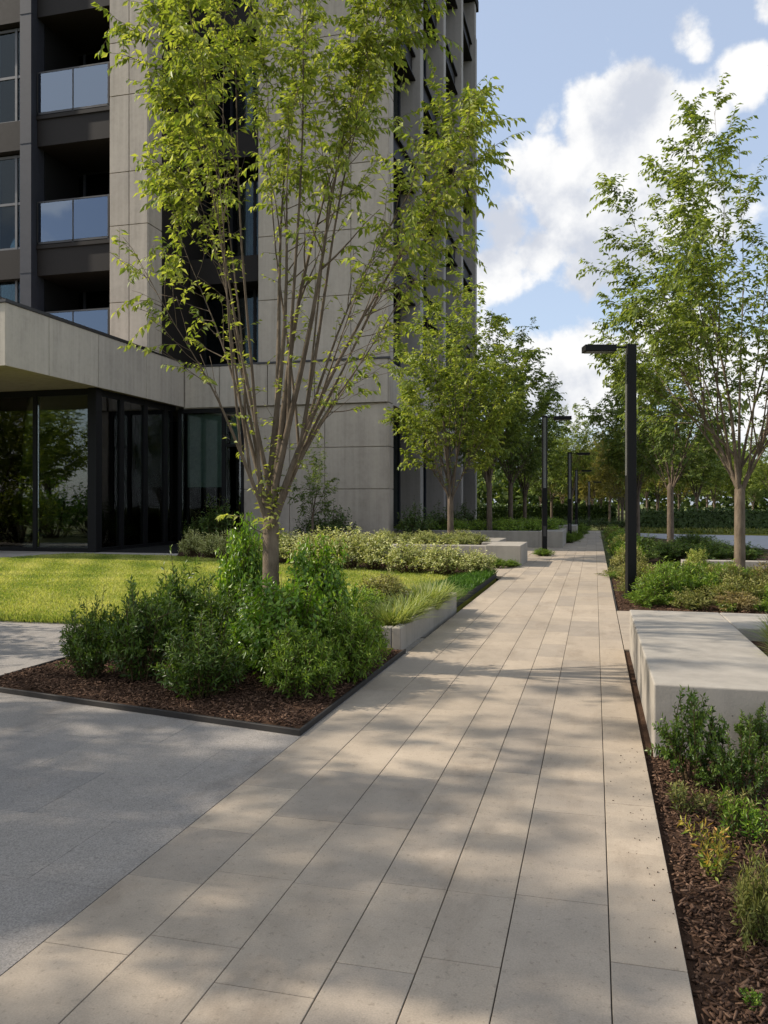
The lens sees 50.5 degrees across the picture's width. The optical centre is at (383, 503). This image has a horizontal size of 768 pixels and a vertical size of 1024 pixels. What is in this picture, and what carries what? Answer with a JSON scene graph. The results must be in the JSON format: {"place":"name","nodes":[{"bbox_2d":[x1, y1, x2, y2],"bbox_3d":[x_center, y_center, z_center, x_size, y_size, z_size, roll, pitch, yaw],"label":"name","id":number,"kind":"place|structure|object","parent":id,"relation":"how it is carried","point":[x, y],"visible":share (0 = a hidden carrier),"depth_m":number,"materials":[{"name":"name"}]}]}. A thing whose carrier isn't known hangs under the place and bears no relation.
{"place":"outdoors","nodes":[
{"label":"outdoors","id":0,"kind":"place"},
{"bbox_2d":[0,552,495,648],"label":"lawn","id":1,"kind":"structure","parent":0,"point":[468,601],"depth_m":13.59,"materials":[{"name":"plant"}]},
{"bbox_2d":[0,612,113,623],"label":"lawn edge grass","id":2,"kind":"structure","parent":1,"relation":"on","point":[8,617],"depth_m":10.25,"materials":[{"name":"green plant"}]},
{"bbox_2d":[419,568,497,599],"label":"edge grass","id":3,"kind":"structure","parent":1,"relation":"on","point":[472,580],"depth_m":14.40,"materials":[{"name":"green plant"}]},
{"bbox_2d":[456,548,497,573],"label":"variegated shrub","id":4,"kind":"object","parent":1,"relation":"on","point":[481,562],"visible":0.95,"depth_m":16.25,"materials":[{"name":"green plant"}]},
{"bbox_2d":[0,530,697,1023],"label":"path","id":5,"kind":"structure","parent":0,"point":[306,877],"depth_m":3.32,"materials":[{"name":"grey concrete"}]},
{"bbox_2d":[542,416,571,549],"bbox_3d":[4.987,-0.465,23.618,0.880,4.170,0.260,0,0,6],"label":"street lamp","id":6,"kind":"object","parent":5,"relation":"on","point":[544,482],"visible":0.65,"depth_m":23.58,"materials":[{"name":"black metal"}]},
{"bbox_2d":[568,452,589,533],"bbox_3d":[7.508,-0.190,31.459,0.880,3.586,0.260,0,0,7],"label":"street lamp","id":7,"kind":"object","parent":5,"relation":"on","point":[570,489],"visible":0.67,"depth_m":31.42,"materials":[{"name":"black metal"}]},
{"bbox_2d":[494,547,629,650],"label":"side paving","id":8,"kind":"structure","parent":0,"point":[623,617],"depth_m":10.55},
{"bbox_2d":[324,537,526,566],"bbox_3d":[1.212,1.300,22.413,5.500,0.600,5.000,0,0,15],"label":"planter bench","id":9,"kind":"object","parent":8,"relation":"on","point":[503,549],"visible":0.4,"depth_m":19.78,"materials":[{"name":"concrete"}]},
{"bbox_2d":[379,266,539,534],"bbox_3d":[1.811,-2.470,22.277,4.345,7.450,4.534,0,0,-43],"label":"tree","id":10,"kind":"object","parent":9,"relation":"on","point":[437,420],"visible":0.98,"depth_m":21.93,"materials":[{"name":"green plant"}]},
{"bbox_2d":[393,528,566,547],"bbox_3d":[3.413,1.275,30.210,6.450,0.650,3.800,0,0,15],"label":"planter bench","id":11,"kind":"object","parent":8,"relation":"on","point":[556,538],"visible":0.2,"depth_m":27.92,"materials":[{"name":"concrete"}]},
{"bbox_2d":[422,312,562,530],"bbox_3d":[4.108,-2.825,29.501,4.821,8.107,5.148,0,0,-22],"label":"tree","id":12,"kind":"object","parent":11,"relation":"on","point":[511,428],"visible":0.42,"depth_m":29.27,"materials":[{"name":"green plant"}]},
{"bbox_2d":[525,524,577,533],"bbox_3d":[6.679,1.275,36.233,3.750,0.650,2.500,0,0,15],"label":"planter bench","id":13,"kind":"object","parent":8,"relation":"on","point":[575,527],"visible":0.12,"depth_m":34.65,"materials":[{"name":"concrete"}]},
{"bbox_2d":[630,610,767,763],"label":"planter bench","id":14,"kind":"object","parent":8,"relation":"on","point":[719,660],"visible":0.81,"depth_m":5.61,"materials":[{"name":"concrete"}]},
{"bbox_2d":[457,505,765,612],"bbox_3d":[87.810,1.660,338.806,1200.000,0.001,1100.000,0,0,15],"label":"ground","id":15,"kind":"structure","parent":0,"point":[607,556],"depth_m":31.41,"materials":[{"name":"green plant"}]},
{"bbox_2d":[0,551,178,556],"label":"walkway","id":16,"kind":"structure","parent":15,"relation":"on","point":[13,553],"depth_m":24.41,"materials":[{"name":"grey concrete"}]},
{"bbox_2d":[0,0,478,552],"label":"apartment building","id":17,"kind":"structure","parent":16,"relation":"on","point":[106,444],"depth_m":28.41,"materials":[{"name":"concrete"}]},
{"bbox_2d":[0,281,19,302],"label":"window","id":18,"kind":"structure","parent":17,"relation":"in","point":[8,290],"depth_m":29.06,"materials":[{"name":"blue glass"}]},
{"bbox_2d":[0,155,19,250],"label":"window","id":19,"kind":"structure","parent":17,"relation":"in","point":[10,165],"depth_m":29.07,"materials":[{"name":"grey glass"}]},
{"bbox_2d":[0,28,19,122],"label":"window","id":20,"kind":"structure","parent":17,"relation":"in","point":[9,39],"depth_m":29.07,"materials":[{"name":"grey glass"}]},
{"bbox_2d":[206,52,257,133],"bbox_3d":[-5.503,-15.285,30.723,2.810,3.530,0.040,0,0,15],"label":"bay window","id":21,"kind":"structure","parent":17,"relation":"in","point":[225,106],"depth_m":30.75,"materials":[{"name":"black glass"}]},
{"bbox_2d":[206,290,258,364],"bbox_3d":[-5.503,-6.515,30.723,2.810,2.990,0.040,0,0,15],"label":"bay window","id":22,"kind":"structure","parent":17,"relation":"in","point":[213,343],"depth_m":30.84,"materials":[{"name":"black glass"}]},
{"bbox_2d":[206,169,258,258],"bbox_3d":[-5.503,-10.765,30.723,2.810,3.530,0.040,0,0,15],"label":"bay window","id":23,"kind":"structure","parent":17,"relation":"in","point":[246,215],"depth_m":30.68,"materials":[{"name":"black glass"}]},
{"bbox_2d":[393,418,398,527],"bbox_3d":[0.039,-1.000,30.723,0.040,4.780,4.460,0,0,15],"label":"side window","id":24,"kind":"structure","parent":17,"relation":"in","point":[396,437],"depth_m":32.25,"materials":[{"name":"black glass"}]},
{"bbox_2d":[0,621,424,975],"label":"granite forecourt","id":25,"kind":"structure","parent":15,"relation":"on","point":[96,803],"depth_m":4.34,"materials":[{"name":"grey stone"}]},
{"bbox_2d":[0,641,401,728],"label":"bed mulch","id":26,"kind":"object","parent":25,"relation":"on","point":[34,678],"visible":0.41,"depth_m":6.28,"materials":[{"name":"brown wood"}]},
{"bbox_2d":[55,586,123,678],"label":"dark shrub","id":27,"kind":"object","parent":26,"relation":"on","point":[80,643],"visible":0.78,"depth_m":6.81,"materials":[{"name":"green plant"}]},
{"bbox_2d":[88,575,192,682],"bbox_3d":[-2.041,1.044,6.777,0.815,0.958,0.803,0,0,42],"label":"dark shrub","id":28,"kind":"object","parent":26,"relation":"on","point":[135,629],"visible":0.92,"depth_m":6.69,"materials":[{"name":"green plant"}]},
{"bbox_2d":[140,544,233,664],"bbox_3d":[-1.833,0.956,7.571,0.883,1.148,1.117,0,0,-13],"label":"dark shrub","id":29,"kind":"object","parent":26,"relation":"on","point":[189,596],"visible":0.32,"depth_m":7.43,"materials":[{"name":"green plant"}]},
{"bbox_2d":[146,610,253,700],"bbox_3d":[-1.393,1.156,6.251,0.795,0.710,0.826,0,0,-10],"label":"dark shrub","id":30,"kind":"object","parent":26,"relation":"on","point":[199,666],"visible":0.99,"depth_m":6.12,"materials":[{"name":"green plant"}]},
{"bbox_2d":[193,571,252,668],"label":"dark shrub","id":31,"kind":"object","parent":26,"relation":"on","point":[218,611],"visible":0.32,"depth_m":7.17,"materials":[{"name":"green plant"}]},
{"bbox_2d":[212,502,279,605],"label":"bright shrub","id":32,"kind":"object","parent":26,"relation":"on","point":[240,562],"visible":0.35,"depth_m":7.88,"materials":[{"name":"green plant"}]},
{"bbox_2d":[223,562,356,685],"bbox_3d":[-0.852,1.004,6.835,1.089,1.035,1.134,0,0,-38],"label":"bright shrub","id":33,"kind":"object","parent":26,"relation":"on","point":[286,604],"visible":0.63,"depth_m":6.64,"materials":[{"name":"green plant"}]},
{"bbox_2d":[257,616,348,699],"bbox_3d":[-0.616,1.181,6.241,0.701,0.671,0.684,0,0,-2],"label":"feathery shrub","id":34,"kind":"object","parent":26,"relation":"on","point":[291,666],"visible":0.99,"depth_m":6.13,"materials":[{"name":"green plant"}]},
{"bbox_2d":[91,0,530,602],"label":"tree","id":35,"kind":"object","parent":26,"relation":"on","point":[363,54],"visible":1,"depth_m":7.18,"materials":[{"name":"green plant"}]},
{"bbox_2d":[285,525,365,629],"bbox_3d":[-0.572,0.865,7.530,0.823,1.338,0.834,0,0,-2],"label":"bright shrub","id":36,"kind":"object","parent":26,"relation":"on","point":[334,581],"visible":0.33,"depth_m":7.43,"materials":[{"name":"green plant"}]},
{"bbox_2d":[303,592,392,683],"bbox_3d":[-0.327,1.139,6.793,0.743,0.769,0.784,0,0,24],"label":"feathery shrub","id":37,"kind":"object","parent":26,"relation":"on","point":[355,641],"visible":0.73,"depth_m":6.69,"materials":[{"name":"green plant"}]},
{"bbox_2d":[353,604,389,653],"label":"feathery shrub","id":38,"kind":"object","parent":26,"relation":"on","point":[375,621],"visible":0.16,"depth_m":7.79,"materials":[{"name":"green plant"}]},
{"bbox_2d":[0,649,405,735],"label":"steel edging","id":39,"kind":"object","parent":25,"relation":"on","point":[302,730],"visible":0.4,"depth_m":5.87,"materials":[{"name":"grey metal"}]},
{"bbox_2d":[363,592,456,649],"bbox_3d":[0.022,1.430,10.051,1.200,0.340,3.430,0,0,15],"label":"planter","id":40,"kind":"object","parent":25,"relation":"on","point":[402,636],"visible":0.25,"depth_m":9.11,"materials":[{"name":"concrete"}]},
{"bbox_2d":[347,584,392,614],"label":"planter shrub","id":41,"kind":"object","parent":40,"relation":"in","point":[370,599],"visible":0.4,"depth_m":9.25,"materials":[{"name":"green plant"}]},
{"bbox_2d":[349,570,413,606],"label":"planter shrub","id":42,"kind":"object","parent":40,"relation":"in","point":[384,588],"visible":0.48,"depth_m":10.01,"materials":[{"name":"green plant"}]},
{"bbox_2d":[361,595,440,625],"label":"grass tuft","id":43,"kind":"object","parent":40,"relation":"on","point":[396,615],"visible":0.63,"depth_m":8.56,"materials":[{"name":"green plant"}]},
{"bbox_2d":[380,589,452,616],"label":"grass tuft","id":44,"kind":"object","parent":40,"relation":"on","point":[415,602],"visible":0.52,"depth_m":9.27,"materials":[{"name":"green plant"}]},
{"bbox_2d":[392,580,472,609],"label":"grass tuft","id":45,"kind":"object","parent":40,"relation":"on","point":[432,593],"visible":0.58,"depth_m":10.11,"materials":[{"name":"green plant"}]},
{"bbox_2d":[177,549,465,574],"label":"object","id":46,"kind":"object","parent":15,"relation":"on","point":[202,555],"visible":0.04,"depth_m":19.55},
{"bbox_2d":[177,526,207,555],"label":"variegated shrub","id":47,"kind":"object","parent":46,"relation":"on","point":[190,542],"visible":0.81,"depth_m":22.72,"materials":[{"name":"green plant"}]},
{"bbox_2d":[195,530,225,557],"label":"variegated shrub","id":48,"kind":"object","parent":46,"relation":"on","point":[203,548],"visible":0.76,"depth_m":21.81,"materials":[{"name":"green plant"}]},
{"bbox_2d":[260,529,306,562],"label":"variegated shrub","id":49,"kind":"object","parent":46,"relation":"on","point":[283,542],"visible":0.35,"depth_m":19.65,"materials":[{"name":"green plant"}]},
{"bbox_2d":[279,525,340,563],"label":"variegated shrub","id":50,"kind":"object","parent":46,"relation":"on","point":[310,541],"visible":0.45,"depth_m":18.78,"materials":[{"name":"green plant"}]},
{"bbox_2d":[310,501,359,536],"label":"dark shrub","id":51,"kind":"object","parent":46,"relation":"on","point":[335,522],"visible":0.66,"depth_m":26.84,"materials":[{"name":"green plant"}]},
{"bbox_2d":[316,522,368,568],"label":"variegated shrub","id":52,"kind":"object","parent":46,"relation":"on","point":[349,562],"visible":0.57,"depth_m":18.20,"materials":[{"name":"green plant"}]},
{"bbox_2d":[349,528,397,569],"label":"variegated shrub","id":53,"kind":"object","parent":46,"relation":"on","point":[374,551],"visible":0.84,"depth_m":17.81,"materials":[{"name":"green plant"}]},
{"bbox_2d":[379,537,434,572],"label":"variegated shrub","id":54,"kind":"object","parent":46,"relation":"on","point":[410,559],"visible":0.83,"depth_m":17.09,"materials":[{"name":"green plant"}]},
{"bbox_2d":[414,536,471,575],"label":"variegated shrub","id":55,"kind":"object","parent":46,"relation":"on","point":[446,560],"visible":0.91,"depth_m":16.57,"materials":[{"name":"green plant"}]},
{"bbox_2d":[456,345,571,517],"bbox_3d":[5.685,-2.963,36.559,5.387,8.382,5.249,0,0,-20],"label":"tree","id":56,"kind":"object","parent":15,"relation":"on","point":[520,460],"visible":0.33,"depth_m":36.32,"materials":[{"name":"green plant"}]},
{"bbox_2d":[484,381,576,519],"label":"tree","id":57,"kind":"object","parent":15,"relation":"on","point":[525,485],"visible":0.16,"depth_m":44.62,"materials":[{"name":"green plant"}]},
{"bbox_2d":[477,502,617,523],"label":"hedge","id":58,"kind":"object","parent":15,"relation":"on","point":[535,511],"visible":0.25,"depth_m":60.26,"materials":[{"name":"green plant"}]},
{"bbox_2d":[526,432,584,519],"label":"tree","id":59,"kind":"object","parent":15,"relation":"on","point":[535,491],"visible":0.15,"depth_m":59.93,"materials":[{"name":"green plant"}]},
{"bbox_2d":[547,403,602,519],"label":"tree","id":60,"kind":"object","parent":15,"relation":"on","point":[580,463],"visible":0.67,"depth_m":55.63,"materials":[{"name":"green plant"}]},
{"bbox_2d":[569,433,610,504],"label":"tree","id":61,"kind":"object","parent":15,"relation":"on","point":[592,496],"visible":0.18,"depth_m":61.89,"materials":[{"name":"green plant"}]},
{"bbox_2d":[580,429,624,520],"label":"tree","id":62,"kind":"object","parent":15,"relation":"on","point":[595,479],"visible":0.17,"depth_m":57.79,"materials":[{"name":"green plant"}]},
{"bbox_2d":[477,434,767,513],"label":"distant wood","id":63,"kind":"object","parent":15,"relation":"on","point":[500,486],"visible":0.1,"depth_m":127.40,"materials":[{"name":"green plant"}]},
{"bbox_2d":[586,415,662,527],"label":"tree","id":64,"kind":"object","parent":15,"relation":"on","point":[620,486],"visible":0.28,"depth_m":46.63,"materials":[{"name":"green plant"}]},
{"bbox_2d":[642,448,698,510],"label":"tree","id":65,"kind":"object","parent":15,"relation":"on","point":[659,491],"visible":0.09,"depth_m":63.71,"materials":[{"name":"green plant"}]},
{"bbox_2d":[659,415,730,509],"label":"tree","id":66,"kind":"object","parent":15,"relation":"on","point":[700,479],"visible":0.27,"depth_m":57.66,"materials":[{"name":"green plant"}]},
{"bbox_2d":[624,531,767,535],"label":"verge","id":67,"kind":"structure","parent":15,"relation":"on","point":[707,533],"depth_m":39.98,"materials":[{"name":"plant"}]},
{"bbox_2d":[640,505,767,528],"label":"hedge","id":68,"kind":"object","parent":67,"relation":"on","point":[708,517],"visible":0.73,"depth_m":42.91,"materials":[{"name":"green plant"}]},
{"bbox_2d":[685,427,745,510],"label":"tree","id":69,"kind":"object","parent":15,"relation":"on","point":[727,490],"visible":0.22,"depth_m":69.70,"materials":[{"name":"green plant"}]},
{"bbox_2d":[732,419,767,489],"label":"tree","id":70,"kind":"object","parent":15,"relation":"on","point":[756,474],"visible":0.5,"depth_m":66.01,"materials":[{"name":"green plant"}]},
{"bbox_2d":[476,0,767,504],"label":"sky","id":71,"kind":"structure","parent":0,"point":[592,83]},
{"bbox_2d":[624,651,652,755],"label":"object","id":72,"kind":"structure","parent":0,"point":[645,737],"depth_m":6.05,"materials":[{"name":"brown metal"}]},
{"bbox_2d":[612,574,767,613],"bbox_3d":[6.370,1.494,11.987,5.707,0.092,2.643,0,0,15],"label":"meadow bed mulch","id":73,"kind":"object","parent":0,"point":[667,609],"visible":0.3,"depth_m":11.56,"materials":[{"name":"brown soil"}]},
{"bbox_2d":[582,344,636,597],"bbox_3d":[3.640,-0.465,13.050,0.880,4.170,0.260,0,0,0],"label":"street lamp","id":74,"kind":"object","parent":73,"relation":"on","point":[630,463],"visible":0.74,"depth_m":12.98,"materials":[{"name":"black metal"}]},
{"bbox_2d":[623,582,681,608],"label":"meadow plant","id":75,"kind":"object","parent":73,"relation":"on","point":[645,596],"visible":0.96,"depth_m":11.93,"materials":[{"name":"green plant"}]},
{"bbox_2d":[632,556,689,603],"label":"meadow plant","id":76,"kind":"object","parent":73,"relation":"on","point":[662,580],"visible":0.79,"depth_m":12.23,"materials":[{"name":"green plant"}]},
{"bbox_2d":[576,72,767,570],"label":"tree","id":77,"kind":"object","parent":73,"relation":"on","point":[689,318],"visible":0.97,"depth_m":14.14,"materials":[{"name":"green plant"}]},
{"bbox_2d":[669,586,717,609],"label":"meadow plant","id":78,"kind":"object","parent":73,"relation":"on","point":[699,600],"visible":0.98,"depth_m":11.50,"materials":[{"name":"green plant"}]},
{"bbox_2d":[671,557,727,598],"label":"meadow plant","id":79,"kind":"object","parent":73,"relation":"on","point":[696,582],"visible":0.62,"depth_m":12.54,"materials":[{"name":"green plant"}]},
{"bbox_2d":[699,570,767,607],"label":"meadow plant","id":80,"kind":"object","parent":73,"relation":"on","point":[727,585],"visible":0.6,"depth_m":11.87,"materials":[{"name":"green plant"}]},
{"bbox_2d":[714,559,752,590],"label":"meadow plant","id":81,"kind":"object","parent":73,"relation":"on","point":[738,571],"visible":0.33,"depth_m":12.97,"materials":[{"name":"green plant"}]},
{"bbox_2d":[711,589,761,612],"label":"meadow plant","id":82,"kind":"object","parent":73,"relation":"on","point":[740,601],"visible":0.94,"depth_m":11.34,"materials":[{"name":"green plant"}]},
{"bbox_2d":[613,537,767,566],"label":"bed soil","id":83,"kind":"structure","parent":0,"point":[654,561],"depth_m":22.33,"materials":[{"name":"brown soil"}]},
{"bbox_2d":[588,363,692,535],"bbox_3d":[11.395,-2.332,36.198,4.547,7.915,4.258,0,0,17],"label":"tree","id":84,"kind":"object","parent":83,"relation":"on","point":[618,454],"visible":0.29,"depth_m":35.70,"materials":[{"name":"green plant"}]},
{"bbox_2d":[578,286,761,542],"bbox_3d":[8.752,-2.573,25.018,4.999,8.402,5.130,0,0,-4],"label":"tree","id":85,"kind":"object","parent":83,"relation":"on","point":[666,452],"visible":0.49,"depth_m":24.63,"materials":[{"name":"green plant"}]},
{"bbox_2d":[645,540,695,561],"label":"dark shrub","id":86,"kind":"object","parent":83,"relation":"on","point":[675,551],"visible":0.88,"depth_m":20.95,"materials":[{"name":"green plant"}]},
{"bbox_2d":[686,540,733,559],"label":"dark shrub","id":87,"kind":"object","parent":83,"relation":"on","point":[719,554],"visible":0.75,"depth_m":20.32,"materials":[{"name":"green plant"}]},
{"bbox_2d":[722,541,767,560],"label":"dark shrub","id":88,"kind":"object","parent":83,"relation":"on","point":[753,554],"visible":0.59,"depth_m":20.53,"materials":[{"name":"green plant"}]},
{"bbox_2d":[623,526,767,534],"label":"verge grass","id":89,"kind":"structure","parent":0,"point":[720,530],"depth_m":40.82,"materials":[{"name":"green plant"}]},
{"bbox_2d":[640,533,767,548],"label":"road","id":90,"kind":"structure","parent":0,"point":[762,541],"depth_m":35.33,"materials":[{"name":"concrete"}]},
{"bbox_2d":[645,755,767,1023],"bbox_3d":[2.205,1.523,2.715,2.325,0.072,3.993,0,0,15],"label":"bed mulch","id":91,"kind":"object","parent":0,"point":[717,943],"visible":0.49,"depth_m":3.07,"materials":[{"name":"brown wood"}]},
{"bbox_2d":[644,684,729,787],"bbox_3d":[1.665,1.281,4.452,0.350,0.609,0.394,0,0,-41],"label":"box shrub","id":92,"kind":"object","parent":91,"relation":"on","point":[675,752],"visible":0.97,"depth_m":4.42,"materials":[{"name":"green plant"}]},
{"bbox_2d":[666,779,709,816],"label":"sprig","id":93,"kind":"object","parent":91,"relation":"on","point":[682,798],"visible":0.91,"depth_m":4.01,"materials":[{"name":"green plant"}]},
{"bbox_2d":[677,815,739,881],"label":"sprig","id":94,"kind":"object","parent":91,"relation":"on","point":[720,858],"visible":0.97,"depth_m":3.34,"materials":[{"name":"green plant"}]},
{"bbox_2d":[684,731,754,790],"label":"box shrub","id":95,"kind":"object","parent":91,"relation":"on","point":[709,779],"visible":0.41,"depth_m":4.33,"materials":[{"name":"green plant"}]},
{"bbox_2d":[698,785,756,823],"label":"sprig","id":96,"kind":"object","parent":91,"relation":"on","point":[728,796],"visible":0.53,"depth_m":3.91,"materials":[{"name":"green plant"}]},
{"bbox_2d":[711,708,767,804],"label":"box shrub","id":97,"kind":"object","parent":91,"relation":"on","point":[746,753],"visible":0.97,"depth_m":4.14,"materials":[{"name":"green plant"}]},
{"bbox_2d":[717,783,762,843],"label":"sprig","id":98,"kind":"object","parent":91,"relation":"on","point":[733,808],"visible":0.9,"depth_m":3.71,"materials":[{"name":"green plant"}]},
{"bbox_2d":[729,833,767,956],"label":"dry tuft","id":99,"kind":"object","parent":91,"relation":"on","point":[755,908],"visible":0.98,"depth_m":2.82,"materials":[{"name":"green plant"}]},
{"bbox_2d":[735,701,767,772],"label":"box shrub","id":100,"kind":"object","parent":91,"relation":"on","point":[760,727],"visible":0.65,"depth_m":4.64,"materials":[{"name":"green plant"}]},
{"bbox_2d":[739,798,767,847],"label":"sprig","id":101,"kind":"object","parent":91,"relation":"on","point":[756,834],"visible":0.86,"depth_m":3.63,"materials":[{"name":"green plant"}]},
{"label":"wall bed soil","id":102,"kind":"structure","parent":0,"visible":0},
{"bbox_2d":[198,493,242,537],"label":"dark shrub","id":103,"kind":"object","parent":102,"relation":"on","point":[213,521],"visible":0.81,"depth_m":27.91,"materials":[{"name":"green plant"}]},
{"bbox_2d":[281,436,338,534],"bbox_3d":[-2.410,-0.296,26.009,1.860,3.773,1.860,0,0,15],"label":"tree","id":104,"kind":"object","parent":102,"relation":"on","point":[311,494],"visible":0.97,"depth_m":26.00,"materials":[{"name":"green plant"}]},
{"bbox_2d":[394,495,437,535],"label":"dark shrub","id":105,"kind":"object","parent":102,"relation":"on","point":[409,522],"visible":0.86,"depth_m":28.05,"materials":[{"name":"green plant"}]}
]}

